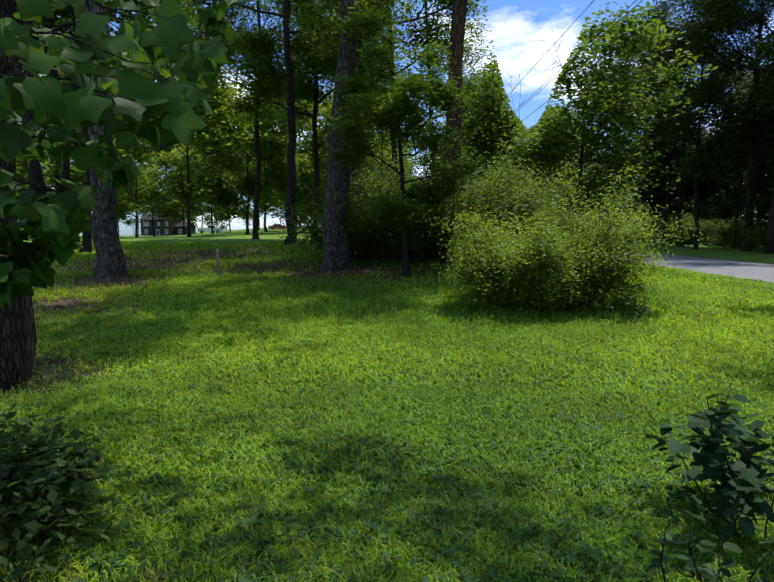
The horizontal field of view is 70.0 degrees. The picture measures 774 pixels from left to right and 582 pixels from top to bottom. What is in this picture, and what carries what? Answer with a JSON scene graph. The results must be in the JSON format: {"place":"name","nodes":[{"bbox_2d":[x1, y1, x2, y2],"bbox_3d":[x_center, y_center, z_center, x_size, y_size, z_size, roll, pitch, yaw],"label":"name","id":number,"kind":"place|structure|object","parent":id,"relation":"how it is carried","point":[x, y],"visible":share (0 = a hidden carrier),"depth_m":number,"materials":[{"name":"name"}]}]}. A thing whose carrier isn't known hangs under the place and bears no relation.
{"place":"outdoors","nodes":[
{"label":"outdoors","id":0,"kind":"place"},
{"bbox_2d":[0,226,773,581],"bbox_3d":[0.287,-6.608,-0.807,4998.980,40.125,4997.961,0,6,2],"label":"lawn","id":1,"kind":"structure","parent":0,"point":[703,250],"depth_m":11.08,"materials":[{"name":"green plant"}]},
{"bbox_2d":[0,0,36,392],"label":"tree","id":2,"kind":"object","parent":1,"relation":"on","point":[18,339],"visible":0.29,"depth_m":5.49,"materials":[{"name":"brown plant"}]},
{"bbox_2d":[0,402,134,576],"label":"plant","id":3,"kind":"object","parent":1,"relation":"on","point":[57,479],"visible":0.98,"depth_m":2.84,"materials":[{"name":"green plant"}]},
{"bbox_2d":[22,0,116,193],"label":"tree group","id":4,"kind":"object","parent":1,"relation":"on","point":[35,173],"visible":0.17,"depth_m":17.81,"materials":[{"name":"green plant"}]},
{"bbox_2d":[16,9,130,194],"bbox_3d":[-30.083,-17.228,50.699,14.958,25.303,19.809,0,6,2],"label":"park tree","id":5,"kind":"object","parent":1,"relation":"on","point":[46,162],"depth_m":49.71,"materials":[{"name":"green plant"}]},
{"bbox_2d":[74,19,91,252],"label":"tree group","id":6,"kind":"object","parent":1,"relation":"on","point":[86,243],"visible":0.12,"depth_m":20.73,"materials":[{"name":"brown plant"}]},
{"bbox_2d":[16,8,154,237],"bbox_3d":[-23.620,-15.323,36.984,14.866,24.015,18.193,0,6,2],"label":"park tree","id":7,"kind":"object","parent":1,"relation":"on","point":[23,168],"visible":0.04,"depth_m":37.48,"materials":[{"name":"green plant"}]},
{"bbox_2d":[38,74,155,223],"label":"park tree","id":8,"kind":"object","parent":1,"relation":"on","point":[117,193],"visible":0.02,"depth_m":78.49,"materials":[{"name":"green plant"}]},
{"bbox_2d":[22,0,202,253],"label":"tree group","id":9,"kind":"object","parent":1,"relation":"on","point":[66,163],"visible":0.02,"depth_m":19.32,"materials":[{"name":"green plant"}]},
{"bbox_2d":[0,0,241,307],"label":"foliage","id":10,"kind":"object","parent":1,"relation":"on","point":[129,102],"visible":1,"depth_m":2.68,"materials":[{"name":"green plant"}]},
{"bbox_2d":[113,140,145,235],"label":"park tree","id":11,"kind":"object","parent":1,"relation":"on","point":[120,217],"visible":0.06,"depth_m":126.99,"materials":[{"name":"green plant"}]},
{"bbox_2d":[119,199,150,235],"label":"tree","id":12,"kind":"object","parent":1,"relation":"on","point":[127,222],"visible":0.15,"depth_m":295.06,"materials":[{"name":"green plant"}]},
{"bbox_2d":[71,131,205,236],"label":"park tree","id":13,"kind":"object","parent":1,"relation":"on","point":[121,207],"visible":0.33,"depth_m":69.55,"materials":[{"name":"green plant"}]},
{"bbox_2d":[116,140,196,236],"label":"park tree","id":14,"kind":"object","parent":1,"relation":"on","point":[157,175],"visible":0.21,"depth_m":94.78,"materials":[{"name":"green plant"}]},
{"bbox_2d":[133,214,196,235],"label":"house","id":15,"kind":"structure","parent":1,"relation":"on","point":[166,227],"depth_m":149.36,"materials":[{"name":"grey"}]},
{"bbox_2d":[134,151,208,234],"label":"park tree","id":16,"kind":"object","parent":1,"relation":"on","point":[191,211],"visible":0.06,"depth_m":110.96,"materials":[{"name":"green plant"}]},
{"bbox_2d":[84,0,259,278],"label":"oak tree","id":17,"kind":"object","parent":1,"relation":"on","point":[111,262],"visible":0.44,"depth_m":13.94,"materials":[{"name":"brown plant"}]},
{"bbox_2d":[157,176,201,223],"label":"tree","id":18,"kind":"object","parent":1,"relation":"on","point":[192,218],"visible":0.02,"depth_m":282.00,"materials":[{"name":"green plant"}]},
{"bbox_2d":[109,0,267,236],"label":"park tree","id":19,"kind":"object","parent":1,"relation":"on","point":[188,192],"visible":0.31,"depth_m":47.39,"materials":[{"name":"green plant"}]},
{"bbox_2d":[169,133,230,233],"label":"park tree","id":20,"kind":"object","parent":1,"relation":"on","point":[209,210],"depth_m":140.09,"materials":[{"name":"green plant"}]},
{"bbox_2d":[164,125,250,233],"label":"park tree","id":21,"kind":"object","parent":1,"relation":"on","point":[212,231],"visible":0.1,"depth_m":102.14,"materials":[{"name":"green plant"}]},
{"bbox_2d":[198,225,221,232],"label":"white truck","id":22,"kind":"object","parent":1,"relation":"on","point":[208,229],"visible":0.98,"depth_m":126.86,"materials":[{"name":"white paint"}]},
{"bbox_2d":[200,203,230,230],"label":"tree","id":23,"kind":"object","parent":1,"relation":"on","point":[206,218],"visible":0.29,"depth_m":307.31,"materials":[{"name":"green plant"}]},
{"bbox_2d":[216,249,220,276],"bbox_3d":[-4.494,-0.677,14.702,0.116,0.920,0.090,-6,10,-21],"label":"wooden stake","id":24,"kind":"object","parent":1,"relation":"on","point":[218,264],"visible":0.71,"depth_m":14.66,"materials":[{"name":"grey wood"}]},
{"bbox_2d":[208,155,261,231],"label":"park tree","id":25,"kind":"object","parent":1,"relation":"on","point":[227,217],"visible":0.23,"depth_m":179.04,"materials":[{"name":"green plant"}]},
{"bbox_2d":[137,0,339,238],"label":"tree","id":26,"kind":"object","parent":1,"relation":"on","point":[203,38],"visible":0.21,"depth_m":32.09,"materials":[{"name":"green plant"}]},
{"bbox_2d":[167,69,325,234],"bbox_3d":[-14.882,-14.730,57.041,17.234,18.498,14.301,-4,7,-31],"label":"park tree","id":27,"kind":"object","parent":1,"relation":"on","point":[273,144],"visible":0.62,"depth_m":55.58,"materials":[{"name":"green plant"}]},
{"bbox_2d":[228,153,282,229],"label":"park tree","id":28,"kind":"object","parent":1,"relation":"on","point":[261,207],"visible":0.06,"depth_m":132.91,"materials":[{"name":"green plant"}]},
{"bbox_2d":[207,94,311,231],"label":"park tree","id":29,"kind":"object","parent":1,"relation":"on","point":[267,200],"visible":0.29,"depth_m":79.73,"materials":[{"name":"green plant"}]},
{"bbox_2d":[268,224,285,228],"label":"red sedan car","id":30,"kind":"object","parent":1,"relation":"on","point":[278,226],"visible":0.92,"depth_m":145.27,"materials":[{"name":"red paint"}]},
{"bbox_2d":[150,0,409,244],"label":"tree","id":31,"kind":"object","parent":1,"relation":"on","point":[273,74],"visible":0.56,"depth_m":23.70,"materials":[{"name":"green plant"}]},
{"bbox_2d":[243,86,326,222],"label":"park tree","id":32,"kind":"object","parent":1,"relation":"on","point":[305,165],"visible":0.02,"depth_m":94.90,"materials":[{"name":"green plant"}]},
{"bbox_2d":[274,161,320,225],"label":"park tree","id":33,"kind":"object","parent":1,"relation":"on","point":[282,204],"visible":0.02,"depth_m":164.82,"materials":[{"name":"green plant"}]},
{"bbox_2d":[203,1,402,240],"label":"tree","id":34,"kind":"object","parent":1,"relation":"on","point":[265,98],"visible":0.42,"depth_m":28.65,"materials":[{"name":"green plant"}]},
{"bbox_2d":[244,47,385,220],"bbox_3d":[-8.539,-17.976,63.208,16.763,23.125,15.826,0,6,2],"label":"park tree","id":35,"kind":"object","parent":1,"relation":"on","point":[305,180],"visible":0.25,"depth_m":62.43,"materials":[{"name":"green plant"}]},
{"bbox_2d":[296,79,387,218],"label":"park tree","id":36,"kind":"object","parent":1,"relation":"on","point":[369,168],"visible":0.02,"depth_m":87.20,"materials":[{"name":"green plant"}]},
{"bbox_2d":[304,122,402,216],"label":"park tree","id":37,"kind":"object","parent":1,"relation":"on","point":[372,157],"depth_m":104.24,"materials":[{"name":"green plant"}]},
{"bbox_2d":[272,173,451,264],"bbox_3d":[-0.349,-2.229,17.842,6.664,3.136,5.122,-4,7,-31],"label":"shrub","id":38,"kind":"object","parent":1,"relation":"on","point":[319,237],"visible":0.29,"depth_m":16.71,"materials":[{"name":"green plant"}]},
{"bbox_2d":[321,127,402,199],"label":"tree","id":39,"kind":"object","parent":1,"relation":"on","point":[376,141],"visible":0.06,"depth_m":124.45,"materials":[{"name":"green plant"}]},
{"bbox_2d":[299,141,438,252],"bbox_3d":[-0.084,-3.133,20.010,6.067,3.786,7.185,0,6,2],"label":"shrub","id":40,"kind":"object","parent":1,"relation":"on","point":[384,189],"visible":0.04,"depth_m":18.71,"materials":[{"name":"green plant"}]},
{"bbox_2d":[252,0,489,203],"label":"tree","id":41,"kind":"object","parent":1,"relation":"on","point":[299,47],"visible":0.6,"depth_m":23.97,"materials":[{"name":"green plant"}]},
{"bbox_2d":[320,0,426,270],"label":"pine tree","id":42,"kind":"object","parent":1,"relation":"on","point":[336,255],"visible":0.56,"depth_m":15.36,"materials":[{"name":"brown plant"}]},
{"bbox_2d":[308,32,446,191],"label":"park tree","id":43,"kind":"object","parent":1,"relation":"on","point":[383,134],"visible":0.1,"depth_m":67.14,"materials":[{"name":"green plant"}]},
{"bbox_2d":[0,245,773,581],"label":"ground cover","id":44,"kind":"object","parent":1,"relation":"on","point":[198,271],"visible":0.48,"depth_m":14.24,"materials":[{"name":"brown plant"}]},
{"bbox_2d":[292,0,491,190],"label":"tree","id":45,"kind":"object","parent":1,"relation":"on","point":[431,31],"visible":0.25,"depth_m":26.55,"materials":[{"name":"green plant"}]},
{"bbox_2d":[389,140,420,180],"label":"tree","id":46,"kind":"object","parent":1,"relation":"on","point":[408,165],"visible":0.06,"depth_m":172.59,"materials":[{"name":"green plant"}]},
{"bbox_2d":[282,159,533,266],"bbox_3d":[0.986,-2.550,17.607,6.889,4.428,6.014,3,7,29],"label":"shrub","id":47,"kind":"object","parent":1,"relation":"on","point":[374,230],"visible":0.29,"depth_m":16.57,"materials":[{"name":"green plant"}]},
{"bbox_2d":[319,0,497,277],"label":"tree","id":48,"kind":"object","parent":1,"relation":"on","point":[391,103],"visible":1,"depth_m":13.60,"materials":[{"name":"green plant"}]},
{"bbox_2d":[363,189,486,268],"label":"shrub","id":49,"kind":"object","parent":1,"relation":"on","point":[431,252],"visible":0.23,"depth_m":16.24,"materials":[{"name":"green plant"}]},
{"bbox_2d":[414,147,437,183],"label":"tree","id":50,"kind":"object","parent":1,"relation":"on","point":[422,161],"visible":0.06,"depth_m":211.39,"materials":[{"name":"green plant"}]},
{"bbox_2d":[363,3,507,161],"bbox_3d":[2.363,-18.329,33.870,13.819,30.943,13.736,-4,7,-31],"label":"tree","id":51,"kind":"object","parent":1,"relation":"on","point":[472,103],"visible":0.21,"depth_m":34.32,"materials":[{"name":"green plant"}]},
{"bbox_2d":[438,0,467,264],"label":"pine tree","id":52,"kind":"object","parent":1,"relation":"on","point":[459,9],"visible":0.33,"depth_m":15.92,"materials":[{"name":"brown plant"}]},
{"bbox_2d":[357,111,553,255],"bbox_3d":[2.080,-3.607,19.082,7.349,4.896,7.786,0,6,2],"label":"shrub","id":53,"kind":"object","parent":1,"relation":"on","point":[516,193],"depth_m":18.32,"materials":[{"name":"green plant"}]},
{"bbox_2d":[363,152,573,267],"bbox_3d":[2.578,-2.651,17.372,6.776,3.669,6.355,2,7,21],"label":"shrub","id":54,"kind":"object","parent":1,"relation":"on","point":[493,212],"visible":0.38,"depth_m":15.95,"materials":[{"name":"green plant"}]},
{"bbox_2d":[460,113,498,186],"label":"roadside tree","id":55,"kind":"object","parent":1,"relation":"on","point":[464,149],"depth_m":49.39,"materials":[{"name":"green plant"}]},
{"bbox_2d":[435,65,527,190],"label":"roadside tree","id":56,"kind":"object","parent":1,"relation":"on","point":[473,70],"visible":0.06,"depth_m":44.06,"materials":[{"name":"green plant"}]},
{"bbox_2d":[470,144,514,180],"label":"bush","id":57,"kind":"object","parent":1,"relation":"on","point":[498,160],"depth_m":54.76,"materials":[{"name":"green plant"}]},
{"bbox_2d":[423,176,602,248],"bbox_3d":[3.780,-2.291,17.921,5.886,2.879,6.190,3,7,28],"label":"shrub","id":58,"kind":"object","parent":1,"relation":"on","point":[519,209],"visible":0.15,"depth_m":16.33,"materials":[{"name":"green plant"}]},
{"bbox_2d":[442,52,592,202],"bbox_3d":[7.146,-8.179,31.564,9.378,11.622,9.503,0,6,2],"label":"roadside tree","id":59,"kind":"object","parent":1,"relation":"on","point":[480,140],"visible":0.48,"depth_m":30.89,"materials":[{"name":"green plant"}]},
{"bbox_2d":[483,102,609,215],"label":"roadside tree","id":60,"kind":"object","parent":1,"relation":"on","point":[557,163],"visible":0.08,"depth_m":36.27,"materials":[{"name":"green plant"}]},
{"bbox_2d":[458,146,644,240],"bbox_3d":[4.545,-2.837,19.625,8.541,4.082,8.272,0,6,2],"label":"shrub","id":61,"kind":"object","parent":1,"relation":"on","point":[525,178],"visible":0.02,"depth_m":18.34,"materials":[{"name":"green plant"}]},
{"bbox_2d":[415,155,715,317],"bbox_3d":[3.530,-1.111,10.690,5.969,2.974,4.624,0,6,2],"label":"bush","id":62,"kind":"object","parent":1,"relation":"on","point":[492,267],"visible":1,"depth_m":9.76,"materials":[{"name":"green plant"}]},
{"bbox_2d":[547,192,589,233],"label":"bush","id":63,"kind":"object","parent":1,"relation":"on","point":[573,209],"visible":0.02,"depth_m":99.02,"materials":[{"name":"green plant"}]},
{"bbox_2d":[568,151,607,228],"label":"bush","id":64,"kind":"object","parent":1,"relation":"on","point":[583,175],"depth_m":103.13,"materials":[{"name":"green plant"}]},
{"bbox_2d":[575,162,627,225],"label":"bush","id":65,"kind":"object","parent":1,"relation":"on","point":[600,169],"visible":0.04,"depth_m":95.55,"materials":[{"name":"green plant"}]},
{"bbox_2d":[484,1,733,238],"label":"roadside tree","id":66,"kind":"object","parent":1,"relation":"on","point":[604,107],"visible":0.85,"depth_m":23.59,"materials":[{"name":"green plant"}]},
{"bbox_2d":[576,53,648,230],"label":"forest tree","id":67,"kind":"object","parent":1,"relation":"on","point":[607,155],"visible":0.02,"depth_m":72.67,"materials":[{"name":"green plant"}]},
{"bbox_2d":[586,281,653,327],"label":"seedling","id":68,"kind":"object","parent":1,"relation":"on","point":[614,313],"visible":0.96,"depth_m":8.76,"materials":[{"name":"green plant"}]},
{"bbox_2d":[584,131,673,219],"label":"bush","id":69,"kind":"object","parent":1,"relation":"on","point":[650,206],"visible":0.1,"depth_m":80.39,"materials":[{"name":"green plant"}]},
{"bbox_2d":[621,225,658,243],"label":"shrub","id":70,"kind":"object","parent":1,"relation":"on","point":[644,234],"visible":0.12,"depth_m":67.61,"materials":[{"name":"green plant"}]},
{"bbox_2d":[577,0,706,227],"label":"forest tree","id":71,"kind":"object","parent":1,"relation":"on","point":[647,21],"visible":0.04,"depth_m":67.71,"materials":[{"name":"green plant"}]},
{"bbox_2d":[622,196,661,227],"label":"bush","id":72,"kind":"object","parent":1,"relation":"on","point":[634,208],"visible":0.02,"depth_m":115.54,"materials":[{"name":"green plant"}]},
{"bbox_2d":[602,18,692,244],"bbox_3d":[28.465,-17.617,61.164,11.005,25.653,12.362,-2,6,-16],"label":"forest tree","id":73,"kind":"object","parent":1,"relation":"on","point":[643,191],"visible":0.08,"depth_m":60.69,"materials":[{"name":"green plant"}]},
{"bbox_2d":[617,113,704,222],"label":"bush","id":74,"kind":"object","parent":1,"relation":"on","point":[657,181],"depth_m":79.62,"materials":[{"name":"green plant"}]},
{"bbox_2d":[632,210,691,242],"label":"shrub","id":75,"kind":"object","parent":1,"relation":"on","point":[663,222],"visible":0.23,"depth_m":69.43,"materials":[{"name":"green plant"}]},
{"bbox_2d":[630,181,703,221],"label":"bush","id":76,"kind":"object","parent":1,"relation":"on","point":[637,200],"depth_m":87.49,"materials":[{"name":"green plant"}]},
{"bbox_2d":[648,220,689,243],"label":"shrub","id":77,"kind":"object","parent":1,"relation":"on","point":[657,231],"visible":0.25,"depth_m":63.66,"materials":[{"name":"green plant"}]},
{"bbox_2d":[635,127,724,218],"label":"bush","id":78,"kind":"object","parent":1,"relation":"on","point":[663,192],"visible":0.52,"depth_m":76.51,"materials":[{"name":"green plant"}]},
{"bbox_2d":[654,212,713,243],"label":"shrub","id":79,"kind":"object","parent":1,"relation":"on","point":[676,224],"visible":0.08,"depth_m":63.28,"materials":[{"name":"green plant"}]},
{"bbox_2d":[655,213,712,243],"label":"shrub","id":80,"kind":"object","parent":1,"relation":"on","point":[692,222],"visible":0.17,"depth_m":65.92,"materials":[{"name":"green plant"}]},
{"bbox_2d":[652,214,719,247],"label":"shrub","id":81,"kind":"object","parent":1,"relation":"on","point":[686,235],"visible":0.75,"depth_m":52.86,"materials":[{"name":"green plant"}]},
{"bbox_2d":[624,12,749,245],"bbox_3d":[28.605,-15.031,54.200,11.296,21.808,11.717,0,6,2],"label":"forest tree","id":82,"kind":"object","parent":1,"relation":"on","point":[658,146],"visible":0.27,"depth_m":53.42,"materials":[{"name":"green plant"}]},
{"bbox_2d":[614,0,773,249],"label":"forest tree","id":83,"kind":"object","parent":1,"relation":"on","point":[728,69],"visible":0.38,"depth_m":45.81,"materials":[{"name":"green plant"}]},
{"bbox_2d":[626,0,765,245],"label":"forest tree","id":84,"kind":"object","parent":1,"relation":"on","point":[681,191],"visible":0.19,"depth_m":54.50,"materials":[{"name":"green plant"}]},
{"bbox_2d":[658,179,733,226],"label":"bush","id":85,"kind":"object","parent":1,"relation":"on","point":[701,217],"visible":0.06,"depth_m":81.38,"materials":[{"name":"green plant"}]},
{"bbox_2d":[657,134,739,220],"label":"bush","id":86,"kind":"object","parent":1,"relation":"on","point":[693,190],"visible":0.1,"depth_m":77.72,"materials":[{"name":"green plant"}]},
{"bbox_2d":[643,393,773,541],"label":"plant","id":87,"kind":"object","parent":1,"relation":"on","point":[711,458],"visible":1,"depth_m":2.86,"materials":[{"name":"green plant"}]},
{"bbox_2d":[646,498,773,581],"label":"plant","id":88,"kind":"object","parent":1,"relation":"on","point":[708,574],"visible":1,"depth_m":2.18,"materials":[{"name":"green plant"}]},
{"bbox_2d":[655,0,773,250],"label":"forest tree","id":89,"kind":"object","parent":1,"relation":"on","point":[705,98],"visible":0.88,"depth_m":40.69,"materials":[{"name":"green plant"}]},
{"bbox_2d":[700,216,733,245],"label":"shrub","id":90,"kind":"object","parent":1,"relation":"on","point":[714,236],"visible":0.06,"depth_m":60.23,"materials":[{"name":"green plant"}]},
{"bbox_2d":[661,82,773,247],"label":"forest tree","id":91,"kind":"object","parent":1,"relation":"on","point":[708,163],"visible":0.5,"depth_m":46.70,"materials":[{"name":"green plant"}]},
{"bbox_2d":[706,221,731,246],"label":"shrub","id":92,"kind":"object","parent":1,"relation":"on","point":[720,239],"visible":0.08,"depth_m":56.76,"materials":[{"name":"green plant"}]},
{"bbox_2d":[684,158,756,217],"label":"forest tree","id":93,"kind":"object","parent":1,"relation":"on","point":[723,187],"visible":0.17,"depth_m":72.80,"materials":[{"name":"green plant"}]},
{"bbox_2d":[671,0,773,253],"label":"forest tree","id":94,"kind":"object","parent":1,"relation":"on","point":[709,51],"visible":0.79,"depth_m":38.41,"materials":[{"name":"green plant"}]},
{"bbox_2d":[705,216,743,245],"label":"shrub","id":95,"kind":"object","parent":1,"relation":"on","point":[722,225],"visible":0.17,"depth_m":57.84,"materials":[{"name":"green plant"}]},
{"bbox_2d":[692,92,773,217],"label":"forest tree","id":96,"kind":"object","parent":1,"relation":"on","point":[731,183],"visible":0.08,"depth_m":50.28,"materials":[{"name":"green plant"}]},
{"bbox_2d":[698,56,770,223],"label":"forest tree","id":97,"kind":"object","parent":1,"relation":"on","point":[748,79],"depth_m":84.49,"materials":[{"name":"green plant"}]},
{"bbox_2d":[698,73,773,235],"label":"forest tree","id":98,"kind":"object","parent":1,"relation":"on","point":[764,204],"visible":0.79,"depth_m":41.60,"materials":[{"name":"green plant"}]},
{"bbox_2d":[711,214,763,246],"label":"shrub","id":99,"kind":"object","parent":1,"relation":"on","point":[732,229],"visible":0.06,"depth_m":52.80,"materials":[{"name":"green plant"}]},
{"bbox_2d":[715,210,762,247],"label":"shrub","id":100,"kind":"object","parent":1,"relation":"on","point":[731,234],"visible":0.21,"depth_m":50.52,"materials":[{"name":"green plant"}]},
{"bbox_2d":[715,219,762,246],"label":"shrub","id":101,"kind":"object","parent":1,"relation":"on","point":[728,230],"visible":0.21,"depth_m":51.97,"materials":[{"name":"green plant"}]},
{"bbox_2d":[715,213,766,249],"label":"shrub","id":102,"kind":"object","parent":1,"relation":"on","point":[739,239],"visible":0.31,"depth_m":45.33,"materials":[{"name":"green plant"}]},
{"bbox_2d":[716,0,773,146],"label":"forest tree","id":103,"kind":"object","parent":1,"relation":"on","point":[768,31],"visible":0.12,"depth_m":42.21,"materials":[{"name":"green plant"}]},
{"bbox_2d":[717,55,773,212],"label":"forest tree","id":104,"kind":"object","parent":1,"relation":"on","point":[767,64],"visible":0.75,"depth_m":38.04,"materials":[{"name":"green plant"}]},
{"bbox_2d":[726,221,770,252],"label":"shrub","id":105,"kind":"object","parent":1,"relation":"on","point":[751,237],"visible":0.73,"depth_m":39.05,"materials":[{"name":"green plant"}]},
{"bbox_2d":[18,0,773,234],"label":"sky","id":106,"kind":"structure","parent":0,"point":[514,24],"materials":[{"name":"blue"}]},
{"bbox_2d":[471,0,773,157],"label":"utility wires","id":107,"kind":"object","parent":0,"point":[612,50],"visible":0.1,"depth_m":18.73,"materials":[{"name":"black"}]},
{"bbox_2d":[569,248,773,282],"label":"road asphalt","id":108,"kind":"structure","parent":0,"point":[750,270],"depth_m":27.11,"materials":[{"name":"grey asphalt"}]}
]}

